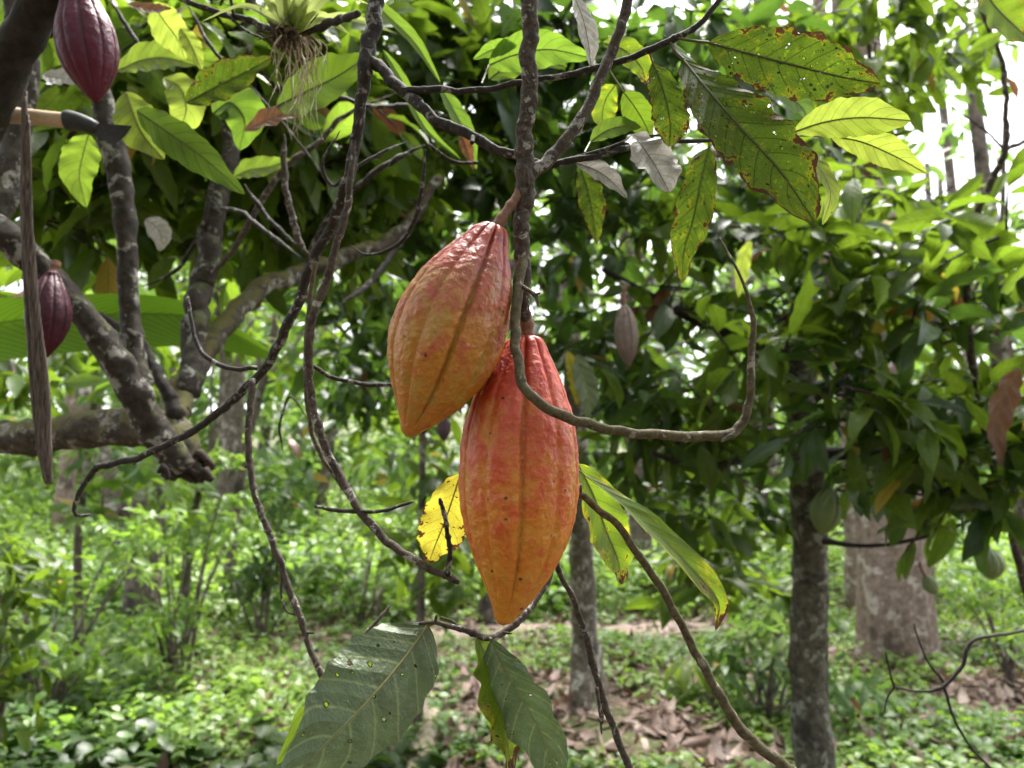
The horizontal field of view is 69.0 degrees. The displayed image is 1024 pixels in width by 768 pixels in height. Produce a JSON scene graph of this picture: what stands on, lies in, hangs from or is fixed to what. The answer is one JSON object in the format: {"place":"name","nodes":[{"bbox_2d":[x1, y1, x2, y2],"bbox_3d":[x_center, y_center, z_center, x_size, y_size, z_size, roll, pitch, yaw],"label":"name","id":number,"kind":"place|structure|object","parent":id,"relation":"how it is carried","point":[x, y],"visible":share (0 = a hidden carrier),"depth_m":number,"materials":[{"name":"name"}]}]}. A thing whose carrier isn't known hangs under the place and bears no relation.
{"place":"outdoors","nodes":[
{"label":"outdoors","id":0,"kind":"place"},
{"bbox_2d":[0,294,282,360],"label":"banana leaf","id":1,"kind":"object","parent":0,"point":[161,318],"visible":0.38,"depth_m":1.85,"materials":[{"name":"green plant"}]},
{"bbox_2d":[0,411,1023,767],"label":"ground","id":2,"kind":"structure","parent":0,"point":[592,723],"depth_m":6.70,"materials":[{"name":"green plant"}]},
{"bbox_2d":[0,640,11,758],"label":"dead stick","id":3,"kind":"object","parent":2,"relation":"on","point":[3,712],"visible":0.13,"depth_m":3.89,"materials":[{"name":"brown wood"}]},
{"bbox_2d":[0,532,92,766],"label":"shrub","id":4,"kind":"object","parent":2,"relation":"on","point":[30,594],"visible":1,"depth_m":3.54,"materials":[{"name":"green plant"}]},
{"bbox_2d":[0,266,180,484],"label":"forest tree","id":5,"kind":"object","parent":2,"relation":"on","point":[66,365],"visible":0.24,"depth_m":5.16,"materials":[{"name":"green plant"}]},
{"bbox_2d":[17,281,182,545],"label":"forest tree","id":6,"kind":"object","parent":2,"relation":"on","point":[65,488],"visible":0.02,"depth_m":13.27,"materials":[{"name":"grey plant"}]},
{"bbox_2d":[0,477,203,720],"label":"shrub","id":7,"kind":"object","parent":2,"relation":"on","point":[69,663],"visible":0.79,"depth_m":5.11,"materials":[{"name":"green plant"}]},
{"bbox_2d":[84,765,143,767],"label":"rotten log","id":8,"kind":"object","parent":2,"relation":"on","point":[88,766],"visible":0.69,"depth_m":3.87,"materials":[{"name":"brown wood"}]},
{"bbox_2d":[7,293,234,658],"bbox_3d":[-3.740,0.753,6.678,2.103,3.862,1.810,0,-8,0],"label":"forest tree","id":9,"kind":"object","parent":2,"relation":"on","point":[139,472],"visible":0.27,"depth_m":6.21,"materials":[{"name":"green plant"}]},
{"bbox_2d":[0,554,288,766],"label":"undergrowth","id":10,"kind":"object","parent":2,"relation":"on","point":[26,709],"visible":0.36,"depth_m":5.14,"materials":[{"name":"green plant"}]},
{"bbox_2d":[82,434,274,691],"bbox_3d":[-2.751,1.482,6.240,1.386,2.147,1.511,0,-8,0],"label":"shrub","id":11,"kind":"object","parent":2,"relation":"on","point":[174,631],"visible":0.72,"depth_m":6.21,"materials":[{"name":"green plant"}]},
{"bbox_2d":[79,261,327,671],"bbox_3d":[-2.934,0.699,6.779,1.936,4.001,1.743,5,-9,-32],"label":"forest tree","id":12,"kind":"object","parent":2,"relation":"on","point":[222,357],"visible":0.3,"depth_m":6.67,"materials":[{"name":"green plant"}]},
{"bbox_2d":[59,178,373,629],"bbox_3d":[-3.488,-0.355,8.961,5.044,6.759,3.627,0,-8,0],"label":"forest tree","id":13,"kind":"object","parent":2,"relation":"on","point":[131,586],"visible":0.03,"depth_m":8.59,"materials":[{"name":"green plant"}]},
{"bbox_2d":[0,706,449,767],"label":"undergrowth","id":14,"kind":"object","parent":2,"relation":"on","point":[264,751],"visible":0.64,"depth_m":4.01,"materials":[{"name":"green plant"}]},
{"bbox_2d":[139,257,350,528],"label":"forest tree","id":15,"kind":"object","parent":2,"relation":"on","point":[231,434],"visible":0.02,"depth_m":14.36,"materials":[{"name":"grey plant"}]},
{"bbox_2d":[161,476,355,641],"bbox_3d":[-2.684,1.933,8.196,1.742,1.832,1.565,0,-8,0],"label":"shrub","id":16,"kind":"object","parent":2,"relation":"on","point":[265,572],"visible":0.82,"depth_m":8.11,"materials":[{"name":"green plant"}]},
{"bbox_2d":[162,261,394,617],"bbox_3d":[-3.200,0.187,9.711,3.832,5.897,3.330,0,-8,0],"label":"forest tree","id":17,"kind":"object","parent":2,"relation":"on","point":[291,355],"visible":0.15,"depth_m":9.48,"materials":[{"name":"green plant"}]},
{"bbox_2d":[0,0,562,483],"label":"cacao tree","id":18,"kind":"object","parent":2,"relation":"on","point":[192,172],"visible":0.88,"depth_m":1.86,"materials":[{"name":"green plant"}]},
{"bbox_2d":[20,90,52,483],"bbox_3d":[-0.663,-0.134,1.032,0.028,0.541,0.089,-4,-9,27],"label":"dry frond","id":19,"kind":"object","parent":18,"relation":"hanging from","point":[39,385],"visible":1,"depth_m":1.02,"materials":[{"name":"brown plant"}]},
{"bbox_2d":[24,260,72,357],"bbox_3d":[-0.734,-0.121,1.182,0.066,0.158,0.066,0,-8,0],"label":"cacao pod","id":20,"kind":"object","parent":18,"relation":"hanging from","point":[56,310],"visible":0.74,"depth_m":1.17,"materials":[{"name":"purple plant"}]},
{"bbox_2d":[10,107,131,145],"bbox_3d":[-0.933,-0.424,1.143,0.756,0.160,0.031,-1,-8,8],"label":"harvesting tool","id":21,"kind":"object","parent":18,"relation":"attached to","point":[112,134],"visible":0.93,"depth_m":1.09,"materials":[{"name":"brown wood"}]},
{"bbox_2d":[53,0,119,101],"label":"cacao pod","id":22,"kind":"object","parent":18,"relation":"hanging from","point":[87,49],"visible":1,"depth_m":0.97,"materials":[{"name":"purple plant"}]},
{"bbox_2d":[436,418,450,441],"bbox_3d":[-0.239,0.123,2.604,0.050,0.162,0.050,0,-8,0],"label":"cacao pod","id":23,"kind":"object","parent":18,"relation":"hanging from","point":[443,427],"visible":0.68,"depth_m":2.58,"materials":[{"name":"purple plant"}]},
{"bbox_2d":[72,0,926,677],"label":"arching branch","id":24,"kind":"object","parent":18,"relation":"attached to","point":[744,140],"visible":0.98,"depth_m":0.70,"materials":[{"name":"green plant"}]},
{"bbox_2d":[203,0,396,139],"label":"bromeliad","id":25,"kind":"object","parent":24,"relation":"hanging from","point":[292,20],"visible":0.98,"depth_m":0.89,"materials":[{"name":"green plant"}]},
{"bbox_2d":[276,0,795,767],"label":"fruiting branch","id":26,"kind":"object","parent":24,"relation":"attached to","point":[362,694],"visible":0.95,"depth_m":0.59,"materials":[{"name":"green plant"}]},
{"bbox_2d":[387,188,520,436],"bbox_3d":[-0.048,-0.063,0.582,0.097,0.208,0.091,-6,-10,37],"label":"cacao pod","id":27,"kind":"object","parent":26,"relation":"hanging from","point":[448,329],"visible":1,"depth_m":0.55,"materials":[{"name":"orange plant"}]},
{"bbox_2d":[458,311,579,624],"bbox_3d":[0.005,0.068,0.609,0.099,0.255,0.100,0,-8,0],"label":"cacao pod","id":28,"kind":"object","parent":26,"relation":"hanging from","point":[518,483],"visible":0.91,"depth_m":0.57,"materials":[{"name":"orange plant"}]},
{"bbox_2d":[213,250,403,529],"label":"forest tree","id":29,"kind":"object","parent":2,"relation":"on","point":[324,487],"visible":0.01,"depth_m":14.81,"materials":[{"name":"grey plant"}]},
{"bbox_2d":[307,487,431,625],"bbox_3d":[-1.537,2.074,9.013,1.452,1.640,2.302,5,-9,-32],"label":"shrub","id":30,"kind":"object","parent":2,"relation":"on","point":[389,580],"visible":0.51,"depth_m":8.69,"materials":[{"name":"green plant"}]},
{"bbox_2d":[347,255,486,726],"bbox_3d":[-0.486,0.606,5.063,1.385,3.764,1.469,0,-8,0],"label":"forest tree","id":31,"kind":"object","parent":2,"relation":"on","point":[427,485],"visible":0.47,"depth_m":5.02,"materials":[{"name":"green plant"}]},
{"bbox_2d":[0,441,1022,623],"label":"undergrowth","id":32,"kind":"object","parent":2,"relation":"on","point":[294,553],"visible":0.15,"depth_m":10.36,"materials":[{"name":"green plant"}]},
{"bbox_2d":[0,473,1023,767],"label":"ground cover","id":33,"kind":"object","parent":2,"relation":"on","point":[894,751],"visible":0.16,"depth_m":5.63,"materials":[{"name":"green plant"}]},
{"bbox_2d":[942,0,1023,595],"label":"sapling","id":34,"kind":"object","parent":33,"relation":"on","point":[1005,18],"visible":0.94,"depth_m":2.40,"materials":[{"name":"green plant"}]},
{"bbox_2d":[0,74,1023,541],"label":"woods","id":35,"kind":"object","parent":2,"relation":"on","point":[266,456],"visible":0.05,"depth_m":17.67,"materials":[{"name":"green plant"}]},
{"bbox_2d":[334,73,692,622],"bbox_3d":[-0.391,-0.575,9.351,4.808,7.241,3.182,-7,-10,39],"label":"forest tree","id":36,"kind":"object","parent":2,"relation":"on","point":[485,611],"visible":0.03,"depth_m":8.83,"materials":[{"name":"green plant"}]},
{"bbox_2d":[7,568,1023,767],"bbox_3d":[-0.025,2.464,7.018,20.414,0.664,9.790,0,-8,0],"label":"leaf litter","id":37,"kind":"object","parent":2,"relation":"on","point":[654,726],"visible":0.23,"depth_m":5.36,"materials":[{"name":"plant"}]},
{"bbox_2d":[404,708,440,767],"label":"fallen branch","id":38,"kind":"object","parent":37,"relation":"on","point":[426,732],"visible":0.56,"depth_m":4.54,"materials":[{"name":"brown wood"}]},
{"bbox_2d":[236,0,836,713],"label":"cacao tree","id":39,"kind":"object","parent":2,"relation":"on","point":[562,278],"visible":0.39,"depth_m":3.67,"materials":[{"name":"green plant"}]},
{"bbox_2d":[505,63,786,594],"bbox_3d":[1.941,-1.056,11.461,5.559,8.642,4.095,0,-8,0],"label":"forest tree","id":40,"kind":"object","parent":2,"relation":"on","point":[637,534],"visible":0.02,"depth_m":10.80,"materials":[{"name":"green plant"}]},
{"bbox_2d":[662,660,723,697],"bbox_3d":[1.361,2.280,5.637,0.459,0.333,0.460,0,-8,0],"label":"seedling","id":41,"kind":"object","parent":2,"relation":"on","point":[684,669],"visible":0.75,"depth_m":5.56,"materials":[{"name":"green plant"}]},
{"bbox_2d":[496,0,971,668],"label":"forest tree","id":42,"kind":"object","parent":2,"relation":"on","point":[890,610],"visible":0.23,"depth_m":6.98,"materials":[{"name":"grey plant"}]},
{"bbox_2d":[508,84,1023,767],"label":"cacao tree","id":43,"kind":"object","parent":2,"relation":"on","point":[906,438],"visible":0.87,"depth_m":2.85,"materials":[{"name":"green plant"}]},
{"bbox_2d":[614,285,638,367],"bbox_3d":[0.353,-0.179,2.304,0.075,0.262,0.075,0,-8,0],"label":"cacao pod","id":44,"kind":"object","parent":43,"relation":"hanging from","point":[626,334],"visible":1,"depth_m":2.28,"materials":[{"name":"grey plant"}]},
{"bbox_2d":[809,486,841,535],"bbox_3d":[1.444,0.555,3.424,0.147,0.285,0.146,0,-8,0],"label":"cacao pod","id":45,"kind":"object","parent":43,"relation":"hanging from","point":[826,519],"visible":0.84,"depth_m":3.37,"materials":[{"name":"green plant"}]},
{"bbox_2d":[918,562,938,594],"bbox_3d":[1.740,0.810,3.105,0.063,0.136,0.062,-7,-11,42],"label":"cacao pod","id":46,"kind":"object","parent":43,"relation":"hanging from","point":[930,584],"visible":1,"depth_m":3.08,"materials":[{"name":"green plant"}]},
{"bbox_2d":[975,545,1005,580],"bbox_3d":[1.928,0.697,3.005,0.105,0.187,0.106,0,-8,0],"label":"cacao pod","id":47,"kind":"object","parent":43,"relation":"hanging from","point":[996,564],"visible":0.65,"depth_m":2.96,"materials":[{"name":"green plant"}]},
{"bbox_2d":[666,578,910,731],"bbox_3d":[1.827,1.864,5.141,1.354,1.103,1.274,0,-8,0],"label":"shrub","id":48,"kind":"object","parent":2,"relation":"on","point":[730,661],"visible":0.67,"depth_m":5.12,"materials":[{"name":"green plant"}]},
{"bbox_2d":[636,109,982,551],"bbox_3d":[5.103,-1.817,14.342,6.167,10.257,4.461,0,-8,0],"label":"forest tree","id":49,"kind":"object","parent":2,"relation":"on","point":[771,472],"visible":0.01,"depth_m":13.81,"materials":[{"name":"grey plant"}]},
{"bbox_2d":[640,0,1013,613],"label":"forest tree","id":50,"kind":"object","parent":2,"relation":"on","point":[849,528],"visible":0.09,"depth_m":9.88,"materials":[{"name":"green plant"}]},
{"bbox_2d":[683,0,1012,380],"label":"young tree","id":51,"kind":"object","parent":2,"relation":"on","point":[916,60],"visible":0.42,"depth_m":4.49,"materials":[{"name":"green plant"}]},
{"bbox_2d":[780,209,1023,578],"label":"forest tree","id":52,"kind":"object","parent":2,"relation":"on","point":[830,366],"depth_m":11.26,"materials":[{"name":"green plant"}]},
{"bbox_2d":[912,88,1023,559],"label":"forest tree","id":53,"kind":"object","parent":2,"relation":"on","point":[981,163],"visible":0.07,"depth_m":8.72,"materials":[{"name":"green plant"}]},
{"bbox_2d":[914,25,1023,606],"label":"young tree","id":54,"kind":"object","parent":2,"relation":"on","point":[1017,223],"visible":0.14,"depth_m":7.73,"materials":[{"name":"green plant"}]},
{"bbox_2d":[938,551,1023,691],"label":"shrub","id":55,"kind":"object","parent":2,"relation":"on","point":[1007,662],"visible":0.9,"depth_m":6.08,"materials":[{"name":"green plant"}]},
{"bbox_2d":[1,0,1023,427],"label":"sky","id":56,"kind":"structure","parent":0,"point":[963,168],"materials":[{"name":"white"}]},
{"bbox_2d":[431,620,772,640],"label":"path","id":57,"kind":"structure","parent":0,"point":[624,626],"depth_m":8.40,"materials":[{"name":"beige soil"}]},
{"bbox_2d":[884,623,1023,767],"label":"dead twig","id":58,"kind":"object","parent":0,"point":[959,669],"visible":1,"depth_m":1.25,"materials":[{"name":"brown wood"}]}
]}

